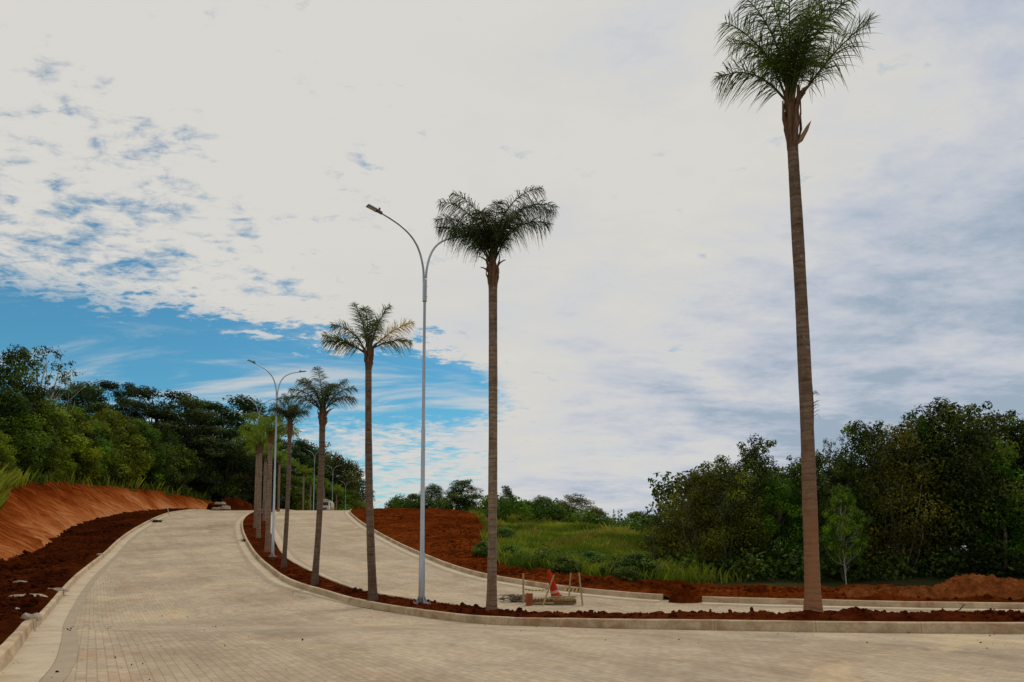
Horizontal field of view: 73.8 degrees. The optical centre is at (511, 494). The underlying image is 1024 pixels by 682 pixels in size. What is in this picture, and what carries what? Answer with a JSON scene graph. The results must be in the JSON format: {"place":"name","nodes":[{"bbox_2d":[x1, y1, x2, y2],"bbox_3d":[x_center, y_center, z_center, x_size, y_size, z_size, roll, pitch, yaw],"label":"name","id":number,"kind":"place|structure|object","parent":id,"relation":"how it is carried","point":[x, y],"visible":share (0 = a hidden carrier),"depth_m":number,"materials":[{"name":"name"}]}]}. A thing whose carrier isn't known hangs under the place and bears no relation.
{"place":"outdoors","nodes":[
{"label":"outdoors","id":0,"kind":"place"},
{"bbox_2d":[0,508,195,644],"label":"turned soil","id":1,"kind":"structure","parent":0,"point":[9,627],"depth_m":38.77,"materials":[{"name":"brown soil"}]},
{"bbox_2d":[0,481,213,559],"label":"earth bank","id":2,"kind":"structure","parent":0,"point":[32,519],"depth_m":64.02,"materials":[{"name":"orange soil"}]},
{"bbox_2d":[0,459,215,511],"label":"grass","id":3,"kind":"structure","parent":2,"relation":"on","point":[8,480],"depth_m":68.59,"materials":[{"name":"green plant"}]},
{"bbox_2d":[0,0,1023,547],"label":"sky","id":4,"kind":"structure","parent":0,"point":[187,187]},
{"bbox_2d":[34,480,1023,599],"bbox_3d":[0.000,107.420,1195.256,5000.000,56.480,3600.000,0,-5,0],"label":"ground","id":5,"kind":"structure","parent":0,"point":[914,580],"depth_m":28.98,"materials":[{"name":"brown soil"}]},
{"bbox_2d":[0,429,19,474],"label":"broadleaf tree","id":6,"kind":"object","parent":5,"relation":"on","point":[5,454],"visible":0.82,"depth_m":55.80,"materials":[{"name":"green plant"}]},
{"bbox_2d":[0,386,59,485],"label":"broadleaf tree","id":7,"kind":"object","parent":5,"relation":"on","point":[27,455],"visible":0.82,"depth_m":63.85,"materials":[{"name":"green plant"}]},
{"bbox_2d":[0,344,61,471],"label":"skyline tree","id":8,"kind":"object","parent":5,"relation":"on","point":[11,358],"visible":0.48,"depth_m":67.13,"materials":[{"name":"green plant"}]},
{"bbox_2d":[16,406,74,479],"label":"broadleaf tree","id":9,"kind":"object","parent":5,"relation":"on","point":[53,431],"visible":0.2,"depth_m":70.67,"materials":[{"name":"green plant"}]},
{"bbox_2d":[0,345,94,408],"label":"skyline tree","id":10,"kind":"object","parent":5,"relation":"on","point":[56,391],"visible":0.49,"depth_m":79.61,"materials":[{"name":"green plant"}]},
{"bbox_2d":[11,395,88,473],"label":"broadleaf tree","id":11,"kind":"object","parent":5,"relation":"on","point":[65,433],"visible":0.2,"depth_m":74.45,"materials":[{"name":"green plant"}]},
{"bbox_2d":[50,408,104,482],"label":"broadleaf tree","id":12,"kind":"object","parent":5,"relation":"on","point":[81,428],"visible":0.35,"depth_m":81.20,"materials":[{"name":"green plant"}]},
{"bbox_2d":[45,381,116,417],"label":"skyline tree","id":13,"kind":"object","parent":5,"relation":"on","point":[92,389],"visible":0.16,"depth_m":102.00,"materials":[{"name":"green plant"}]},
{"bbox_2d":[62,403,114,480],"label":"broadleaf tree","id":14,"kind":"object","parent":5,"relation":"on","point":[105,446],"visible":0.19,"depth_m":84.53,"materials":[{"name":"green plant"}]},
{"bbox_2d":[75,420,127,483],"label":"broadleaf tree","id":15,"kind":"object","parent":5,"relation":"on","point":[115,454],"visible":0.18,"depth_m":88.82,"materials":[{"name":"green plant"}]},
{"bbox_2d":[61,379,144,422],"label":"skyline tree","id":16,"kind":"object","parent":5,"relation":"on","point":[107,384],"visible":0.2,"depth_m":107.39,"materials":[{"name":"green plant"}]},
{"bbox_2d":[89,408,149,484],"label":"broadleaf tree","id":17,"kind":"object","parent":5,"relation":"on","point":[115,422],"visible":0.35,"depth_m":93.02,"materials":[{"name":"green plant"}]},
{"bbox_2d":[101,410,155,484],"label":"broadleaf tree","id":18,"kind":"object","parent":5,"relation":"on","point":[130,428],"visible":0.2,"depth_m":98.23,"materials":[{"name":"green plant"}]},
{"bbox_2d":[110,382,147,419],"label":"skyline tree","id":19,"kind":"object","parent":5,"relation":"on","point":[123,393],"visible":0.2,"depth_m":119.03,"materials":[{"name":"green plant"}]},
{"bbox_2d":[121,419,175,485],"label":"broadleaf tree","id":20,"kind":"object","parent":5,"relation":"on","point":[145,430],"visible":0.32,"depth_m":102.90,"materials":[{"name":"green plant"}]},
{"bbox_2d":[129,423,178,490],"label":"broadleaf tree","id":21,"kind":"object","parent":5,"relation":"on","point":[164,472],"visible":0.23,"depth_m":105.79,"materials":[{"name":"green plant"}]},
{"bbox_2d":[121,385,197,478],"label":"skyline tree","id":22,"kind":"object","parent":5,"relation":"on","point":[145,392],"visible":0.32,"depth_m":115.86,"materials":[{"name":"green plant"}]},
{"bbox_2d":[156,435,194,493],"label":"broadleaf tree","id":23,"kind":"object","parent":5,"relation":"on","point":[182,456],"visible":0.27,"depth_m":112.75,"materials":[{"name":"green plant"}]},
{"bbox_2d":[154,429,206,495],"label":"broadleaf tree","id":24,"kind":"object","parent":5,"relation":"on","point":[181,443],"visible":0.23,"depth_m":113.31,"materials":[{"name":"green plant"}]},
{"bbox_2d":[144,389,229,490],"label":"skyline tree","id":25,"kind":"object","parent":5,"relation":"on","point":[190,441],"visible":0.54,"depth_m":120.90,"materials":[{"name":"green plant"}]},
{"bbox_2d":[173,435,222,497],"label":"broadleaf tree","id":26,"kind":"object","parent":5,"relation":"on","point":[210,489],"visible":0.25,"depth_m":125.52,"materials":[{"name":"green plant"}]},
{"bbox_2d":[176,399,248,497],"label":"skyline tree","id":27,"kind":"object","parent":5,"relation":"on","point":[225,461],"visible":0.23,"depth_m":128.96,"materials":[{"name":"green plant"}]},
{"bbox_2d":[221,496,252,509],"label":"earth heap","id":28,"kind":"object","parent":5,"relation":"on","point":[236,503],"visible":0.69,"depth_m":112.11,"materials":[{"name":"red soil"}]},
{"bbox_2d":[183,394,295,501],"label":"skyline tree","id":29,"kind":"object","parent":5,"relation":"on","point":[234,449],"visible":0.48,"depth_m":131.56,"materials":[{"name":"green plant"}]},
{"bbox_2d":[222,405,298,509],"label":"skyline tree","id":30,"kind":"object","parent":5,"relation":"on","point":[251,488],"visible":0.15,"depth_m":147.34,"materials":[{"name":"green plant"}]},
{"bbox_2d":[250,474,314,509],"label":"tree","id":31,"kind":"object","parent":5,"relation":"on","point":[292,487],"visible":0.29,"depth_m":158.50,"materials":[{"name":"green plant"}]},
{"bbox_2d":[275,475,325,509],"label":"tree","id":32,"kind":"object","parent":5,"relation":"on","point":[307,486],"visible":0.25,"depth_m":163.26,"materials":[{"name":"green plant"}]},
{"bbox_2d":[284,438,327,484],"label":"tree","id":33,"kind":"object","parent":5,"relation":"on","point":[299,443],"visible":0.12,"depth_m":179.44,"materials":[{"name":"green plant"}]},
{"bbox_2d":[291,440,344,500],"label":"tree","id":34,"kind":"object","parent":5,"relation":"on","point":[308,460],"visible":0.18,"depth_m":182.72,"materials":[{"name":"green plant"}]},
{"bbox_2d":[293,447,365,504],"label":"tree","id":35,"kind":"object","parent":5,"relation":"on","point":[347,479],"visible":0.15,"depth_m":189.61,"materials":[{"name":"green plant"}]},
{"bbox_2d":[306,483,353,509],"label":"tree","id":36,"kind":"object","parent":5,"relation":"on","point":[340,500],"visible":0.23,"depth_m":175.78,"materials":[{"name":"green plant"}]},
{"bbox_2d":[324,455,365,507],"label":"tree","id":37,"kind":"object","parent":5,"relation":"on","point":[348,465],"visible":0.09,"depth_m":196.77,"materials":[{"name":"green plant"}]},
{"bbox_2d":[329,488,365,508],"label":"tree","id":38,"kind":"object","parent":5,"relation":"on","point":[355,504],"visible":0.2,"depth_m":185.29,"materials":[{"name":"green plant"}]},
{"bbox_2d":[417,483,448,507],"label":"hedge tree","id":39,"kind":"object","parent":5,"relation":"on","point":[435,488],"visible":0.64,"depth_m":107.85,"materials":[{"name":"green plant"}]},
{"bbox_2d":[443,479,484,509],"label":"hedge tree","id":40,"kind":"object","parent":5,"relation":"on","point":[453,494],"visible":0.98,"depth_m":97.59,"materials":[{"name":"green plant"}]},
{"bbox_2d":[383,492,652,534],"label":"undergrowth","id":41,"kind":"object","parent":5,"relation":"on","point":[508,506],"visible":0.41,"depth_m":65.51,"materials":[{"name":"green plant"}]},
{"bbox_2d":[470,509,662,551],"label":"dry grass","id":42,"kind":"structure","parent":5,"relation":"on","point":[607,542],"depth_m":50.57,"materials":[{"name":"plant"}]},
{"bbox_2d":[553,493,603,523],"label":"hedge tree","id":43,"kind":"object","parent":5,"relation":"on","point":[574,500],"visible":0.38,"depth_m":68.63,"materials":[{"name":"green plant"}]},
{"bbox_2d":[469,509,746,583],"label":"grass","id":44,"kind":"structure","parent":5,"relation":"on","point":[549,530],"depth_m":40.67,"materials":[{"name":"green plant"}]},
{"bbox_2d":[609,551,665,576],"bbox_3d":[5.292,3.064,29.075,2.249,1.362,2.082,1,-5,-14],"label":"shrub","id":45,"kind":"object","parent":5,"relation":"on","point":[644,560],"visible":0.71,"depth_m":28.66,"materials":[{"name":"green plant"}]},
{"bbox_2d":[638,501,693,564],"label":"tree","id":46,"kind":"object","parent":5,"relation":"on","point":[664,507],"visible":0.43,"depth_m":32.77,"materials":[{"name":"green plant"}]},
{"bbox_2d":[653,468,740,564],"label":"tree","id":47,"kind":"object","parent":5,"relation":"on","point":[686,489],"visible":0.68,"depth_m":31.58,"materials":[{"name":"green plant"}]},
{"bbox_2d":[680,473,741,551],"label":"tree","id":48,"kind":"object","parent":5,"relation":"on","point":[721,497],"visible":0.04,"depth_m":37.68,"materials":[{"name":"green plant"}]},
{"bbox_2d":[679,454,774,575],"bbox_3d":[9.805,1.097,31.477,4.206,5.971,4.282,-1,-5,7],"label":"tree","id":49,"kind":"object","parent":5,"relation":"on","point":[731,485],"visible":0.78,"depth_m":30.91,"materials":[{"name":"green plant"}]},
{"bbox_2d":[719,433,792,568],"bbox_3d":[11.725,0.529,33.251,3.517,7.116,3.495,3,-5,-33],"label":"tree","id":50,"kind":"object","parent":5,"relation":"on","point":[756,465],"visible":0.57,"depth_m":32.63,"materials":[{"name":"green plant"}]},
{"bbox_2d":[750,478,803,572],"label":"tree","id":51,"kind":"object","parent":5,"relation":"on","point":[770,498],"visible":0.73,"depth_m":31.55,"materials":[{"name":"green plant"}]},
{"bbox_2d":[769,449,847,558],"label":"tree","id":52,"kind":"object","parent":5,"relation":"on","point":[821,481],"visible":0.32,"depth_m":32.70,"materials":[{"name":"green plant"}]},
{"bbox_2d":[639,462,1018,557],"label":"undergrowth","id":53,"kind":"object","parent":5,"relation":"on","point":[661,491],"visible":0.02,"depth_m":40.19,"materials":[{"name":"green plant"}]},
{"bbox_2d":[652,540,1023,582],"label":"undergrowth","id":54,"kind":"object","parent":5,"relation":"on","point":[903,568],"visible":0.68,"depth_m":29.60,"materials":[{"name":"green plant"}]},
{"bbox_2d":[817,449,874,534],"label":"tree","id":55,"kind":"object","parent":5,"relation":"on","point":[830,463],"visible":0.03,"depth_m":38.63,"materials":[{"name":"green plant"}]},
{"bbox_2d":[819,485,873,584],"bbox_3d":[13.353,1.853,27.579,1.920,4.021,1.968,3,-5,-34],"label":"young tree","id":56,"kind":"object","parent":5,"relation":"on","point":[847,501],"visible":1,"depth_m":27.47,"materials":[{"name":"green plant"}]},
{"bbox_2d":[828,420,919,571],"bbox_3d":[16.838,0.159,31.903,4.072,7.708,4.124,3,-5,-34],"label":"tree","id":57,"kind":"object","parent":5,"relation":"on","point":[862,447],"visible":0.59,"depth_m":31.58,"materials":[{"name":"green plant"}]},
{"bbox_2d":[855,418,955,575],"bbox_3d":[17.485,0.286,31.058,4.361,7.536,4.377,3,-5,-33],"label":"tree","id":58,"kind":"object","parent":5,"relation":"on","point":[914,535],"visible":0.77,"depth_m":30.27,"materials":[{"name":"green plant"}]},
{"bbox_2d":[873,403,984,572],"bbox_3d":[19.401,-0.087,32.318,4.749,8.595,4.779,-2,-5,27],"label":"tree","id":59,"kind":"object","parent":5,"relation":"on","point":[925,427],"visible":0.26,"depth_m":31.36,"materials":[{"name":"green plant"}]},
{"bbox_2d":[908,396,1023,573],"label":"tree","id":60,"kind":"object","parent":5,"relation":"on","point":[974,442],"visible":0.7,"depth_m":30.25,"materials":[{"name":"green plant"}]},
{"bbox_2d":[958,438,1023,573],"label":"tree","id":61,"kind":"object","parent":5,"relation":"on","point":[1006,542],"visible":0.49,"depth_m":29.96,"materials":[{"name":"green plant"}]},
{"bbox_2d":[968,409,1023,562],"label":"tree","id":62,"kind":"object","parent":5,"relation":"on","point":[1010,426],"visible":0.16,"depth_m":31.91,"materials":[{"name":"green plant"}]},
{"bbox_2d":[996,427,1023,545],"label":"tree","id":63,"kind":"object","parent":5,"relation":"on","point":[1018,462],"visible":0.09,"depth_m":31.31,"materials":[{"name":"green plant"}]},
{"bbox_2d":[41,510,1023,681],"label":"road","id":64,"kind":"structure","parent":0,"point":[186,572],"depth_m":11.00,"materials":[{"name":"concrete"}]},
{"bbox_2d":[0,620,32,671],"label":"kerb","id":65,"kind":"structure","parent":64,"relation":"on","point":[12,644],"depth_m":9.85,"materials":[{"name":"concrete"}]},
{"bbox_2d":[0,510,194,681],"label":"gutter","id":66,"kind":"object","parent":64,"relation":"on","point":[39,648],"visible":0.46,"depth_m":11.47,"materials":[{"name":"concrete"}]},
{"bbox_2d":[39,510,196,681],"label":"edge course","id":67,"kind":"object","parent":64,"relation":"on","point":[64,662],"visible":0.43,"depth_m":11.37,"materials":[{"name":"beige concrete"}]},
{"bbox_2d":[30,509,206,628],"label":"kerb","id":68,"kind":"structure","parent":64,"relation":"on","point":[47,609],"depth_m":30.58,"materials":[{"name":"concrete"}]},
{"bbox_2d":[233,512,375,609],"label":"median edge course","id":69,"kind":"object","parent":64,"relation":"on","point":[256,570],"visible":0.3,"depth_m":36.45,"materials":[{"name":"grey concrete"}]},
{"bbox_2d":[236,512,383,610],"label":"median gutter","id":70,"kind":"object","parent":64,"relation":"on","point":[261,568],"visible":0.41,"depth_m":35.86,"materials":[{"name":"concrete"}]},
{"bbox_2d":[241,511,1023,633],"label":"median kerb","id":71,"kind":"structure","parent":64,"relation":"on","point":[859,626],"depth_m":14.08,"materials":[{"name":"concrete"}]},
{"bbox_2d":[276,510,982,613],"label":"road","id":72,"kind":"structure","parent":0,"point":[343,552],"depth_m":31.24,"materials":[{"name":"concrete"}]},
{"bbox_2d":[271,510,347,584],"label":"median back gutter","id":73,"kind":"object","parent":72,"relation":"on","point":[280,543],"visible":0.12,"depth_m":46.43,"materials":[{"name":"concrete"}]},
{"bbox_2d":[275,511,378,592],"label":"curb","id":74,"kind":"object","parent":72,"relation":"on","point":[295,556],"visible":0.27,"depth_m":38.71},
{"bbox_2d":[271,509,514,610],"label":"median back kerb","id":75,"kind":"structure","parent":72,"relation":"on","point":[291,560],"depth_m":28.16,"materials":[{"name":"concrete"}]},
{"bbox_2d":[344,510,655,601],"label":"edge course","id":76,"kind":"object","parent":72,"relation":"on","point":[474,578],"visible":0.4,"depth_m":32.69,"materials":[{"name":"grey concrete"}]},
{"bbox_2d":[346,510,660,600],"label":"gutter","id":77,"kind":"object","parent":72,"relation":"on","point":[417,555],"visible":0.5,"depth_m":32.86,"materials":[{"name":"concrete"}]},
{"bbox_2d":[349,511,662,599],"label":"kerb","id":78,"kind":"structure","parent":72,"relation":"on","point":[563,587],"depth_m":28.30,"materials":[{"name":"concrete"}]},
{"bbox_2d":[533,596,576,603],"bbox_3d":[1.454,3.599,23.571,1.486,0.262,1.072,0,-5,0],"label":"wooden pallet","id":79,"kind":"object","parent":72,"relation":"on","point":[560,600],"visible":0.93,"depth_m":23.12,"materials":[{"name":"brown wood"}]},
{"bbox_2d":[669,588,701,602],"bbox_3d":[6.013,3.523,23.799,1.240,0.543,0.713,0,-5,0],"label":"soil heap","id":80,"kind":"object","parent":72,"relation":"on","point":[683,595],"visible":0.91,"depth_m":23.57,"materials":[{"name":"brown soil"}]},
{"bbox_2d":[702,596,1023,608],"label":"kerb end","id":81,"kind":"structure","parent":72,"relation":"on","point":[939,604],"depth_m":22.59,"materials":[{"name":"concrete"}]},
{"bbox_2d":[702,602,1023,610],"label":"gutter end","id":82,"kind":"object","parent":72,"relation":"on","point":[856,606],"visible":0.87,"depth_m":22.35,"materials":[{"name":"concrete"}]},
{"bbox_2d":[702,604,1023,611],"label":"curb","id":83,"kind":"object","parent":72,"relation":"on","point":[835,608],"visible":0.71,"depth_m":22.39,"materials":[{"name":"beige concrete"}]},
{"bbox_2d":[243,509,1023,621],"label":"median soil","id":84,"kind":"structure","parent":0,"point":[944,616],"depth_m":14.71,"materials":[{"name":"brown soil"}]},
{"bbox_2d":[233,422,284,537],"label":"palm tree","id":85,"kind":"object","parent":84,"relation":"on","point":[260,440],"visible":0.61,"depth_m":52.10,"materials":[{"name":"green plant"}]},
{"bbox_2d":[240,432,277,527],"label":"palm tree","id":86,"kind":"object","parent":84,"relation":"on","point":[256,449],"visible":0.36,"depth_m":60.59,"materials":[{"name":"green plant"}]},
{"bbox_2d":[243,442,282,520],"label":"palm tree","id":87,"kind":"object","parent":84,"relation":"on","point":[265,454],"visible":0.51,"depth_m":68.66,"materials":[{"name":"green plant"}]},
{"bbox_2d":[239,412,300,551],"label":"palm tree","id":88,"kind":"object","parent":84,"relation":"on","point":[266,425],"visible":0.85,"depth_m":43.45,"materials":[{"name":"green plant"}]},
{"bbox_2d":[247,360,305,556],"bbox_3d":[-14.050,-2.050,40.486,0.403,11.450,3.683,-4,-6,45],"label":"street lamp","id":89,"kind":"object","parent":84,"relation":"on","point":[272,554],"visible":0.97,"depth_m":40.32,"materials":[{"name":"metal"}]},
{"bbox_2d":[272,449,286,511],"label":"palm tree","id":90,"kind":"object","parent":84,"relation":"on","point":[279,456],"visible":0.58,"depth_m":93.28,"materials":[{"name":"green plant"}]},
{"bbox_2d":[268,393,312,567],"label":"palm tree","id":91,"kind":"object","parent":84,"relation":"on","point":[291,413],"visible":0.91,"depth_m":34.30,"materials":[{"name":"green plant"}]},
{"bbox_2d":[282,366,358,584],"bbox_3d":[-7.701,-0.552,27.510,3.116,9.067,2.239,0,-5,0],"label":"palm tree","id":92,"kind":"object","parent":84,"relation":"on","point":[326,391],"visible":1,"depth_m":27.48,"materials":[{"name":"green plant"}]},
{"bbox_2d":[320,302,414,600],"bbox_3d":[-4.957,-1.448,23.052,3.178,10.696,2.139,2,-5,-26],"label":"palm tree","id":93,"kind":"object","parent":84,"relation":"on","point":[368,336],"visible":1,"depth_m":23.12,"materials":[{"name":"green plant"}]},
{"bbox_2d":[366,204,456,604],"bbox_3d":[-2.850,-2.798,21.987,4.025,12.514,0.440,3,-5,-32],"label":"street lamp","id":94,"kind":"object","parent":84,"relation":"on","point":[421,598],"visible":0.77,"depth_m":21.80,"materials":[{"name":"metal"}]},
{"bbox_2d":[434,185,558,610],"bbox_3d":[-0.497,-2.599,19.663,3.850,12.644,2.475,0,-5,0],"label":"palm tree","id":95,"kind":"object","parent":84,"relation":"on","point":[486,236],"visible":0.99,"depth_m":19.80,"materials":[{"name":"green plant"}]},
{"bbox_2d":[710,0,880,612],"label":"palm tree","id":96,"kind":"object","parent":84,"relation":"on","point":[790,69],"visible":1,"depth_m":14.58,"materials":[{"name":"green plant"}]},
{"bbox_2d":[350,507,1023,602],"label":"red verge","id":97,"kind":"structure","parent":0,"point":[390,531],"depth_m":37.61,"materials":[{"name":"soil"}]},
{"bbox_2d":[471,541,500,556],"bbox_3d":[-1.520,3.246,40.295,1.864,1.069,1.990,-1,-5,9],"label":"shrub","id":98,"kind":"object","parent":97,"relation":"on","point":[481,547],"visible":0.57,"depth_m":39.93,"materials":[{"name":"green plant"}]},
{"bbox_2d":[549,556,583,573],"bbox_3d":[2.456,3.228,30.987,1.610,0.923,1.718,0,-5,-3],"label":"shrub","id":99,"kind":"object","parent":97,"relation":"on","point":[561,565],"visible":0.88,"depth_m":30.64,"materials":[{"name":"green plant"}]},
{"bbox_2d":[612,566,643,580],"bbox_3d":[4.725,3.306,28.084,1.357,0.729,1.271,4,-6,-41],"label":"shrub","id":100,"kind":"object","parent":97,"relation":"on","point":[620,572],"visible":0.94,"depth_m":27.82,"materials":[{"name":"green plant"}]},
{"bbox_2d":[835,585,877,597],"bbox_3d":[12.073,3.506,24.103,2.150,0.644,1.861,0,-5,0],"label":"soil mound","id":101,"kind":"object","parent":97,"relation":"on","point":[864,591],"visible":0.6,"depth_m":23.62,"materials":[{"name":"brown soil"}]},
{"bbox_2d":[877,584,945,598],"bbox_3d":[14.006,3.477,23.800,2.877,0.695,1.896,0,-5,0],"label":"soil mound","id":102,"kind":"object","parent":97,"relation":"on","point":[923,591],"visible":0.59,"depth_m":23.34,"materials":[{"name":"brown soil"}]},
{"bbox_2d":[934,573,1023,599],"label":"soil mound","id":103,"kind":"object","parent":97,"relation":"on","point":[967,585],"visible":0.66,"depth_m":23.26,"materials":[{"name":"brown soil"}]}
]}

